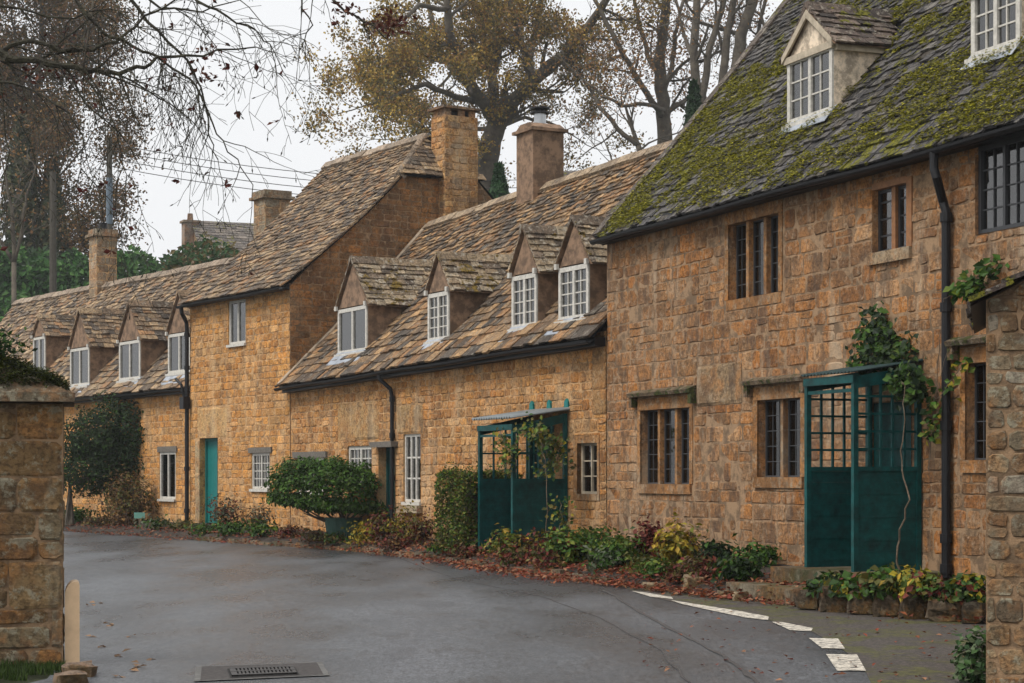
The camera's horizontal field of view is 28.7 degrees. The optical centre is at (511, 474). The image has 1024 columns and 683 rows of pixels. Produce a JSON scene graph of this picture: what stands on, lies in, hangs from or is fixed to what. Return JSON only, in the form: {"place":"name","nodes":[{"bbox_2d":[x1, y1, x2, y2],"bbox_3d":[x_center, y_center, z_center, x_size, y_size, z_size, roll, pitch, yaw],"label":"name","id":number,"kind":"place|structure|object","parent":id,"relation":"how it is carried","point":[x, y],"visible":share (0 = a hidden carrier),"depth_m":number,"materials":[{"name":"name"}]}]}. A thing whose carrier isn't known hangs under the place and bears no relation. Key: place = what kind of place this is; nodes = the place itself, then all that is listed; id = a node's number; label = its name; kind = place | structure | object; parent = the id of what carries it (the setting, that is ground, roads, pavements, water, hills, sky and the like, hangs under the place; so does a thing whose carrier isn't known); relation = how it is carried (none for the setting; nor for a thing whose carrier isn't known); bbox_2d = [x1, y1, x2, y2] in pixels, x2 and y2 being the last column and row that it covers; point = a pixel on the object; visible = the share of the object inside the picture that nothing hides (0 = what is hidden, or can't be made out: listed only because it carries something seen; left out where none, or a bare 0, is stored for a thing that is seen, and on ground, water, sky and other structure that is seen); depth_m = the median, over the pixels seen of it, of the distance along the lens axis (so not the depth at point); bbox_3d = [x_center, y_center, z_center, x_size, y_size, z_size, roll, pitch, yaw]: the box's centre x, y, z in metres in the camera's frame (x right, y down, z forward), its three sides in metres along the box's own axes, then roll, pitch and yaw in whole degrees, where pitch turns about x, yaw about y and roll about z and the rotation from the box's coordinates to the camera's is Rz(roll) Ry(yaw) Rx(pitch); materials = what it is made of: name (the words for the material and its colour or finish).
{"place":"outdoors","nodes":[
{"label":"outdoors","id":0,"kind":"place"},
{"bbox_2d":[0,672,50,682],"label":"ground","id":1,"kind":"structure","parent":0,"point":[33,678],"depth_m":14.38,"materials":[{"name":"green soil"}]},
{"bbox_2d":[0,114,48,274],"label":"evergreen tree","id":2,"kind":"object","parent":1,"relation":"on","point":[13,179],"visible":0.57,"depth_m":99.35,"materials":[{"name":"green plant"}]},
{"bbox_2d":[0,657,65,680],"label":"grass","id":3,"kind":"structure","parent":1,"relation":"on","point":[17,670],"depth_m":14.53,"materials":[{"name":"green plant"}]},
{"bbox_2d":[0,324,74,669],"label":"stone gatepost","id":4,"kind":"object","parent":1,"relation":"on","point":[34,400],"visible":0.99,"depth_m":15.09,"materials":[{"name":"beige stone"}]},
{"bbox_2d":[0,103,80,306],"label":"bare tree","id":5,"kind":"object","parent":1,"relation":"on","point":[14,255],"visible":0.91,"depth_m":79.95,"materials":[{"name":"brown plant"}]},
{"bbox_2d":[0,245,88,321],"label":"evergreen hedge","id":6,"kind":"object","parent":1,"relation":"on","point":[33,273],"visible":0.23,"depth_m":91.08,"materials":[{"name":"green plant"}]},
{"bbox_2d":[33,153,70,258],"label":"evergreen tree","id":7,"kind":"object","parent":1,"relation":"on","point":[46,229],"visible":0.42,"depth_m":99.57,"materials":[{"name":"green plant"}]},
{"bbox_2d":[49,172,56,292],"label":"utility pole","id":8,"kind":"object","parent":1,"relation":"on","point":[52,264],"visible":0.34,"depth_m":79.89,"materials":[{"name":"brown wood"}]},
{"bbox_2d":[52,670,88,682],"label":"kerb stone","id":9,"kind":"object","parent":1,"relation":"on","point":[75,676],"visible":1,"depth_m":13.74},
{"bbox_2d":[61,660,97,676],"bbox_3d":[-3.119,1.430,14.413,0.251,0.162,0.359,0,0,-17],"label":"kerb stone","id":10,"kind":"object","parent":1,"relation":"on","point":[89,668],"visible":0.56,"depth_m":14.31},
{"bbox_2d":[0,0,165,266],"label":"beech tree","id":11,"kind":"object","parent":1,"relation":"on","point":[57,8],"visible":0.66,"depth_m":101.27,"materials":[{"name":"brown plant"}]},
{"bbox_2d":[106,138,112,228],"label":"utility pole","id":12,"kind":"object","parent":1,"relation":"on","point":[109,219],"visible":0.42,"depth_m":85.89,"materials":[{"name":"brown wood"}]},
{"bbox_2d":[117,244,165,279],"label":"evergreen hedge","id":13,"kind":"object","parent":1,"relation":"on","point":[139,267],"visible":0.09,"depth_m":93.13,"materials":[{"name":"green plant"}]},
{"bbox_2d":[0,189,294,522],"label":"stone cottage","id":14,"kind":"structure","parent":1,"relation":"on","point":[87,342],"depth_m":54.27,"materials":[{"name":"beige stone"}]},
{"bbox_2d":[157,452,175,501],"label":"window","id":15,"kind":"structure","parent":14,"relation":"in","point":[167,459],"depth_m":49.53,"materials":[{"name":"white paint"}]},
{"bbox_2d":[157,231,239,271],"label":"garden shrubs","id":16,"kind":"object","parent":1,"relation":"on","point":[177,259],"visible":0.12,"depth_m":83.30,"materials":[{"name":"green plant"}]},
{"bbox_2d":[0,0,427,319],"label":"overhanging beech","id":17,"kind":"object","parent":1,"relation":"on","point":[43,62],"visible":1,"depth_m":13.00,"materials":[{"name":"brown plant"}]},
{"bbox_2d":[180,213,253,264],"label":"distant house","id":18,"kind":"structure","parent":1,"relation":"on","point":[192,229],"depth_m":117.19,"materials":[{"name":"stone"}]},
{"bbox_2d":[174,104,493,528],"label":"tall stone cottage","id":19,"kind":"structure","parent":1,"relation":"on","point":[254,339],"depth_m":44.96,"materials":[{"name":"stone"}]},
{"bbox_2d":[205,438,217,522],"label":"door","id":20,"kind":"structure","parent":19,"relation":"in","point":[211,444],"depth_m":46.96,"materials":[{"name":"teal paint"}]},
{"bbox_2d":[226,299,246,347],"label":"window","id":21,"kind":"structure","parent":19,"relation":"in","point":[237,308],"depth_m":45.35,"materials":[{"name":"white paint"}]},
{"bbox_2d":[249,453,269,491],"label":"window","id":22,"kind":"structure","parent":19,"relation":"in","point":[260,461],"depth_m":44.39,"materials":[{"name":"white paint"}]},
{"bbox_2d":[274,106,671,548],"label":"stone cottage","id":23,"kind":"structure","parent":1,"relation":"on","point":[457,336],"depth_m":36.34,"materials":[{"name":"beige stone"}]},
{"bbox_2d":[349,446,371,482],"bbox_3d":[-2.989,-0.207,39.588,0.150,0.733,1.296,0,0,-27],"label":"window","id":24,"kind":"structure","parent":23,"relation":"in","point":[356,453],"depth_m":39.61,"materials":[{"name":"white paint"}]},
{"bbox_2d":[401,434,421,505],"bbox_3d":[-1.835,-0.101,37.311,0.150,1.328,0.838,0,0,-27],"label":"sash window","id":25,"kind":"structure","parent":23,"relation":"in","point":[412,441],"depth_m":37.40,"materials":[{"name":"white paint"}]},
{"bbox_2d":[489,411,576,536],"bbox_3d":[0.379,0.084,31.212,1.120,2.147,1.680,0,0,-42],"label":"climbing rose","id":26,"kind":"object","parent":23,"relation":"attached to","point":[541,441],"visible":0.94,"depth_m":30.95,"materials":[{"name":"green plant"}]},
{"bbox_2d":[581,443,596,493],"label":"window","id":27,"kind":"structure","parent":23,"relation":"in","point":[588,450],"depth_m":31.44,"materials":[{"name":"beige paint"}]},
{"bbox_2d":[288,0,674,190],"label":"oak tree","id":28,"kind":"object","parent":1,"relation":"on","point":[490,37],"visible":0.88,"depth_m":95.18,"materials":[{"name":"brown plant"}]},
{"bbox_2d":[488,161,509,198],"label":"conifer tree","id":29,"kind":"object","parent":1,"relation":"on","point":[499,187],"visible":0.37,"depth_m":63.84,"materials":[{"name":"green plant"}]},
{"bbox_2d":[63,518,985,623],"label":"flower bed","id":30,"kind":"object","parent":1,"relation":"on","point":[162,533],"visible":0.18,"depth_m":40.67,"materials":[{"name":"soil"}]},
{"bbox_2d":[63,390,146,524],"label":"evergreen tree","id":31,"kind":"object","parent":30,"relation":"on","point":[101,447],"visible":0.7,"depth_m":51.16,"materials":[{"name":"green plant"}]},
{"bbox_2d":[87,464,160,525],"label":"brown shrub","id":32,"kind":"object","parent":30,"relation":"on","point":[133,502],"visible":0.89,"depth_m":49.89,"materials":[{"name":"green plant"}]},
{"bbox_2d":[197,491,246,528],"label":"bed plant","id":33,"kind":"object","parent":30,"relation":"on","point":[225,513],"visible":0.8,"depth_m":44.55,"materials":[{"name":"brown plant"}]},
{"bbox_2d":[202,515,252,536],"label":"bed plant","id":34,"kind":"object","parent":30,"relation":"on","point":[233,528],"visible":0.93,"depth_m":43.04,"materials":[{"name":"green plant"}]},
{"bbox_2d":[237,499,280,533],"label":"bed plant","id":35,"kind":"object","parent":30,"relation":"on","point":[259,515],"visible":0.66,"depth_m":42.66,"materials":[{"name":"brown plant"}]},
{"bbox_2d":[240,518,282,536],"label":"bed plant","id":36,"kind":"object","parent":30,"relation":"on","point":[259,529],"visible":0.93,"depth_m":41.79,"materials":[{"name":"green plant"}]},
{"bbox_2d":[324,517,361,541],"bbox_3d":[-3.305,1.066,39.094,0.760,0.460,0.760,0,0,0],"label":"plant tub","id":37,"kind":"object","parent":30,"relation":"on","point":[334,524],"visible":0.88,"depth_m":38.79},
{"bbox_2d":[261,455,388,521],"bbox_3d":[-3.539,0.290,39.125,2.761,1.367,2.154,0,0,0],"label":"clipped bush","id":38,"kind":"object","parent":37,"relation":"in","point":[333,474],"visible":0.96,"depth_m":38.51,"materials":[{"name":"green plant"}]},
{"bbox_2d":[341,519,379,545],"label":"bed plant","id":39,"kind":"object","parent":30,"relation":"on","point":[361,536],"visible":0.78,"depth_m":37.56,"materials":[{"name":"yellow plant"}]},
{"bbox_2d":[363,505,400,542],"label":"bed plant","id":40,"kind":"object","parent":30,"relation":"on","point":[376,522],"visible":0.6,"depth_m":37.35,"materials":[{"name":"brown plant"}]},
{"bbox_2d":[367,534,421,551],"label":"bed plant","id":41,"kind":"object","parent":30,"relation":"on","point":[393,543],"visible":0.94,"depth_m":35.80,"materials":[{"name":"brown plant"}]},
{"bbox_2d":[369,500,434,540],"bbox_3d":[-1.970,0.883,36.348,1.267,0.855,0.986,0,0,0],"label":"bed plant","id":42,"kind":"object","parent":30,"relation":"on","point":[400,524],"visible":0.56,"depth_m":36.33,"materials":[{"name":"brown plant"}]},
{"bbox_2d":[392,506,445,545],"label":"bed plant","id":43,"kind":"object","parent":30,"relation":"on","point":[423,528],"visible":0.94,"depth_m":35.64,"materials":[{"name":"brown plant"}]},
{"bbox_2d":[442,538,491,557],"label":"bed plant","id":44,"kind":"object","parent":30,"relation":"on","point":[469,549],"visible":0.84,"depth_m":32.35,"materials":[{"name":"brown plant"}]},
{"bbox_2d":[433,461,523,554],"bbox_3d":[-0.557,0.551,33.158,1.295,1.611,1.292,0,0,-27],"label":"box hedge","id":45,"kind":"object","parent":30,"relation":"on","point":[459,509],"visible":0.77,"depth_m":32.75,"materials":[{"name":"green plant"}]},
{"bbox_2d":[470,523,532,559],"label":"bed plant","id":46,"kind":"object","parent":30,"relation":"on","point":[502,539],"visible":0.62,"depth_m":31.37,"materials":[{"name":"green plant"}]},
{"bbox_2d":[488,541,543,566],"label":"bed plant","id":47,"kind":"object","parent":30,"relation":"on","point":[516,555],"visible":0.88,"depth_m":29.84,"materials":[{"name":"green plant"}]},
{"bbox_2d":[508,527,564,559],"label":"bed plant","id":48,"kind":"object","parent":30,"relation":"on","point":[536,543],"visible":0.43,"depth_m":30.01,"materials":[{"name":"green plant"}]},
{"bbox_2d":[525,548,575,567],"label":"bed plant","id":49,"kind":"object","parent":30,"relation":"on","point":[546,558],"visible":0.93,"depth_m":28.54,"materials":[{"name":"green plant"}]},
{"bbox_2d":[540,526,598,568],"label":"bed plant","id":50,"kind":"object","parent":30,"relation":"on","point":[566,546],"visible":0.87,"depth_m":28.58,"materials":[{"name":"green plant"}]},
{"bbox_2d":[563,523,615,562],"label":"bed plant","id":51,"kind":"object","parent":30,"relation":"on","point":[594,534],"visible":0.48,"depth_m":28.70,"materials":[{"name":"green plant"}]},
{"bbox_2d":[581,544,633,573],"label":"bed plant","id":52,"kind":"object","parent":30,"relation":"on","point":[604,559],"visible":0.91,"depth_m":27.15,"materials":[{"name":"green plant"}]},
{"bbox_2d":[591,533,664,567],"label":"bed plant","id":53,"kind":"object","parent":30,"relation":"on","point":[629,547],"visible":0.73,"depth_m":27.27,"materials":[{"name":"green plant"}]},
{"bbox_2d":[632,509,675,562],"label":"bed plant","id":54,"kind":"object","parent":30,"relation":"on","point":[647,537],"visible":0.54,"depth_m":27.44,"materials":[{"name":"red plant"}]},
{"bbox_2d":[633,552,682,579],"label":"bed plant","id":55,"kind":"object","parent":30,"relation":"on","point":[651,570],"visible":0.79,"depth_m":25.35,"materials":[{"name":"green plant"}]},
{"bbox_2d":[649,509,703,564],"bbox_3d":[2.180,0.895,26.251,0.749,0.916,0.629,0,0,0],"label":"bed plant","id":56,"kind":"object","parent":30,"relation":"on","point":[675,546],"visible":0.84,"depth_m":26.23,"materials":[{"name":"yellow plant"}]},
{"bbox_2d":[654,561,703,583],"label":"bed plant","id":57,"kind":"object","parent":30,"relation":"on","point":[678,571],"visible":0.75,"depth_m":24.73,"materials":[{"name":"brown plant"}]},
{"bbox_2d":[681,560,723,582],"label":"bed plant","id":58,"kind":"object","parent":30,"relation":"on","point":[705,570],"visible":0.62,"depth_m":24.44,"materials":[{"name":"red plant"}]},
{"bbox_2d":[691,533,740,565],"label":"bed plant","id":59,"kind":"object","parent":30,"relation":"on","point":[721,551],"visible":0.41,"depth_m":26.05,"materials":[{"name":"green plant"}]},
{"bbox_2d":[707,547,770,588],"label":"bed plant","id":60,"kind":"object","parent":30,"relation":"on","point":[740,568],"visible":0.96,"depth_m":23.74,"materials":[{"name":"green plant"}]},
{"bbox_2d":[726,538,781,565],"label":"bed plant","id":61,"kind":"object","parent":30,"relation":"on","point":[772,554],"visible":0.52,"depth_m":25.44,"materials":[{"name":"green plant"}]},
{"bbox_2d":[803,569,843,598],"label":"border plant","id":62,"kind":"object","parent":30,"relation":"on","point":[820,580],"visible":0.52,"depth_m":21.16,"materials":[{"name":"green plant"}]},
{"bbox_2d":[823,570,874,600],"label":"border plant","id":63,"kind":"object","parent":30,"relation":"on","point":[846,584],"visible":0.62,"depth_m":20.73,"materials":[{"name":"green plant"}]},
{"bbox_2d":[850,561,904,600],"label":"border plant","id":64,"kind":"object","parent":30,"relation":"on","point":[870,581],"visible":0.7,"depth_m":20.40,"materials":[{"name":"green plant"}]},
{"bbox_2d":[912,576,955,602],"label":"border plant","id":65,"kind":"object","parent":30,"relation":"on","point":[931,593],"visible":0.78,"depth_m":19.75,"materials":[{"name":"green plant"}]},
{"bbox_2d":[941,570,985,604],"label":"border plant","id":66,"kind":"object","parent":30,"relation":"on","point":[967,587],"visible":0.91,"depth_m":19.42,"materials":[{"name":"green plant"}]},
{"bbox_2d":[505,0,684,170],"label":"bare tree","id":67,"kind":"object","parent":1,"relation":"on","point":[634,141],"visible":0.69,"depth_m":93.97,"materials":[{"name":"brown plant"}]},
{"bbox_2d":[501,0,769,143],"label":"beech tree","id":68,"kind":"object","parent":1,"relation":"on","point":[661,106],"visible":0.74,"depth_m":94.82,"materials":[{"name":"brown plant"}]},
{"bbox_2d":[642,0,740,102],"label":"bare tree","id":69,"kind":"object","parent":1,"relation":"on","point":[692,46],"visible":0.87,"depth_m":91.86,"materials":[{"name":"brown plant"}]},
{"bbox_2d":[682,78,702,125],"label":"conifer tree","id":70,"kind":"object","parent":1,"relation":"on","point":[693,97],"visible":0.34,"depth_m":61.87,"materials":[{"name":"green plant"}]},
{"bbox_2d":[636,0,768,76],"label":"bare tree","id":71,"kind":"object","parent":1,"relation":"on","point":[740,34],"visible":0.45,"depth_m":91.86,"materials":[{"name":"brown plant"}]},
{"bbox_2d":[701,0,772,42],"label":"bare tree","id":72,"kind":"object","parent":1,"relation":"on","point":[760,22],"visible":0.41,"depth_m":92.76,"materials":[{"name":"brown plant"}]},
{"bbox_2d":[711,0,775,82],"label":"bare tree","id":73,"kind":"object","parent":1,"relation":"on","point":[725,47],"visible":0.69,"depth_m":91.88,"materials":[{"name":"brown plant"}]},
{"bbox_2d":[589,0,1023,577],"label":"stone house","id":74,"kind":"structure","parent":1,"relation":"on","point":[811,182],"depth_m":25.23,"materials":[{"name":"stone"}]},
{"bbox_2d":[626,385,696,493],"bbox_3d":[2.211,-0.491,28.867,0.290,1.522,2.063,0,0,-21],"label":"mullioned window","id":75,"kind":"structure","parent":74,"relation":"in","point":[670,431],"depth_m":28.95,"materials":[{"name":"stone"}]},
{"bbox_2d":[724,199,782,310],"bbox_3d":[3.245,-2.881,26.392,0.168,1.325,1.582,0,0,-21],"label":"mullioned window","id":76,"kind":"structure","parent":74,"relation":"in","point":[759,243],"depth_m":26.47,"materials":[{"name":"stone"}]},
{"bbox_2d":[741,373,808,487],"bbox_3d":[3.439,-0.556,25.724,0.290,1.443,1.572,0,0,-21],"label":"mullioned window","id":77,"kind":"structure","parent":74,"relation":"in","point":[784,418],"depth_m":25.74,"materials":[{"name":"stone"}]},
{"bbox_2d":[867,175,912,265],"bbox_3d":[4.436,-2.954,23.245,0.160,0.960,0.905,0,0,-21],"label":"casement window","id":78,"kind":"structure","parent":74,"relation":"in","point":[895,196],"depth_m":23.22,"materials":[{"name":"stone"}]},
{"bbox_2d":[845,301,936,569],"bbox_3d":[4.343,-0.519,22.451,0.759,3.080,2.652,0,0,-6],"label":"climbing plant","id":79,"kind":"object","parent":74,"relation":"attached to","point":[881,338],"visible":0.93,"depth_m":22.68,"materials":[{"name":"green plant"}]},
{"bbox_2d":[874,402,910,466],"bbox_3d":[4.487,0.125,23.306,0.040,1.950,0.950,0,0,-21],"label":"window","id":80,"kind":"structure","parent":74,"relation":"in","point":[886,407],"depth_m":23.40,"materials":[{"name":"glass"}]},
{"bbox_2d":[917,351,975,470],"bbox_3d":[4.732,-0.706,21.945,0.302,1.316,0.812,0,0,-29],"label":"wall creeper","id":81,"kind":"object","parent":74,"relation":"attached to","point":[933,405],"depth_m":22.03,"materials":[{"name":"green plant"}]},
{"bbox_2d":[944,334,985,472],"bbox_3d":[5.143,-0.768,21.368,0.290,1.488,1.440,0,0,-21],"label":"mullioned window","id":82,"kind":"structure","parent":74,"relation":"in","point":[978,354],"depth_m":21.80,"materials":[{"name":"stone"}]},
{"bbox_2d":[936,254,1009,400],"bbox_3d":[4.919,-1.578,21.607,0.386,1.523,1.240,0,0,-20],"label":"wall creeper","id":83,"kind":"object","parent":74,"relation":"attached to","point":[967,288],"depth_m":21.47,"materials":[{"name":"green plant"}]},
{"bbox_2d":[978,135,1023,233],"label":"metal window","id":84,"kind":"structure","parent":74,"relation":"in","point":[1000,164],"depth_m":21.34,"materials":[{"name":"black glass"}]},
{"bbox_2d":[726,566,951,606],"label":"stone steps","id":85,"kind":"structure","parent":1,"relation":"on","point":[793,574],"depth_m":22.82,"materials":[{"name":"stone"}]},
{"bbox_2d":[950,625,985,682],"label":"ivy clump","id":86,"kind":"object","parent":1,"relation":"on","point":[972,654],"visible":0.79,"depth_m":13.83,"materials":[{"name":"green plant"}]},
{"bbox_2d":[965,271,1023,682],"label":"stone outbuilding","id":87,"kind":"structure","parent":1,"relation":"on","point":[997,312],"depth_m":13.56,"materials":[{"name":"stone"}]},
{"bbox_2d":[0,0,782,278],"label":"sky","id":88,"kind":"structure","parent":0,"point":[275,14],"materials":[{"name":"white"}]},
{"bbox_2d":[31,531,870,682],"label":"road","id":89,"kind":"structure","parent":0,"point":[181,609],"depth_m":19.34,"materials":[{"name":"asphalt"}]},
{"bbox_2d":[65,579,79,662],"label":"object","id":90,"kind":"object","parent":89,"relation":"on","point":[72,621],"visible":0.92,"depth_m":15.19,"materials":[{"name":"beige wood"}]},
{"bbox_2d":[194,662,329,680],"bbox_3d":[-1.841,1.429,14.677,0.963,0.018,1.322,0,0,-9],"label":"road drain","id":91,"kind":"object","parent":89,"relation":"on","point":[230,672],"visible":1,"depth_m":14.56,"materials":[{"name":"concrete"}]},
{"bbox_2d":[194,537,612,583],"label":"kerb","id":92,"kind":"structure","parent":89,"relation":"on","point":[552,571],"depth_m":36.94,"materials":[{"name":"stone"}]},
{"bbox_2d":[63,521,985,681],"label":"fallen leaves","id":93,"kind":"object","parent":89,"relation":"on","point":[621,583],"visible":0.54,"depth_m":26.97,"materials":[{"name":"brown plant"}]},
{"bbox_2d":[602,590,759,682],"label":"road seam","id":94,"kind":"object","parent":89,"relation":"on","point":[745,672],"visible":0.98,"depth_m":17.31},
{"bbox_2d":[672,600,768,619],"bbox_3d":[2.224,1.438,21.430,0.285,0.001,3.252,0,0,-12],"label":"road marking","id":95,"kind":"object","parent":89,"relation":"on","point":[741,613],"visible":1,"depth_m":21.07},
{"bbox_2d":[826,654,865,670],"bbox_3d":[2.578,1.438,15.377,0.244,0.001,1.362,0,0,6],"label":"road marking","id":96,"kind":"object","parent":89,"relation":"on","point":[844,662],"visible":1,"depth_m":15.34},
{"bbox_2d":[622,586,985,682],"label":"forecourt","id":97,"kind":"structure","parent":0,"point":[909,660],"depth_m":17.97,"materials":[{"name":"asphalt"}]},
{"bbox_2d":[793,586,818,609],"bbox_3d":[3.182,1.315,21.441,0.351,0.295,0.288,0,0,26],"label":"edging stone","id":98,"kind":"object","parent":97,"relation":"on","point":[802,600],"visible":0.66,"depth_m":21.32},
{"bbox_2d":[818,586,847,612],"bbox_3d":[3.418,1.313,21.105,0.381,0.358,0.290,0,0,0],"label":"edging stone","id":99,"kind":"object","parent":97,"relation":"on","point":[827,603],"visible":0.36,"depth_m":20.99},
{"bbox_2d":[847,589,872,614],"bbox_3d":[3.647,1.314,20.742,0.350,0.298,0.300,0,0,19],"label":"edging stone","id":100,"kind":"object","parent":97,"relation":"on","point":[863,606],"visible":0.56,"depth_m":20.61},
{"bbox_2d":[872,589,899,616],"bbox_3d":[3.856,1.308,20.407,0.320,0.315,0.279,0,0,18],"label":"edging stone","id":101,"kind":"object","parent":97,"relation":"on","point":[889,605],"visible":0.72,"depth_m":20.31,"materials":[{"name":"stone"}]},
{"bbox_2d":[898,592,927,618],"bbox_3d":[4.041,1.318,20.133,0.323,0.331,0.313,0,0,0],"label":"edging stone","id":102,"kind":"object","parent":97,"relation":"on","point":[916,607],"visible":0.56,"depth_m":19.99,"materials":[{"name":"stone"}]},
{"bbox_2d":[879,564,943,602],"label":"border plant","id":103,"kind":"object","parent":102,"relation":"on","point":[907,581],"visible":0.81,"depth_m":20.01,"materials":[{"name":"yellow plant"}]},
{"bbox_2d":[925,598,961,621],"bbox_3d":[4.301,1.331,19.740,0.440,0.239,0.279,0,0,8],"label":"edging stone","id":104,"kind":"object","parent":97,"relation":"on","point":[936,608],"visible":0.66,"depth_m":19.64,"materials":[{"name":"stone"}]},
{"bbox_2d":[961,599,985,622],"bbox_3d":[4.485,1.318,19.454,0.241,0.243,0.294,0,0,15],"label":"edging stone","id":105,"kind":"object","parent":97,"relation":"on","point":[970,610],"visible":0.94,"depth_m":19.32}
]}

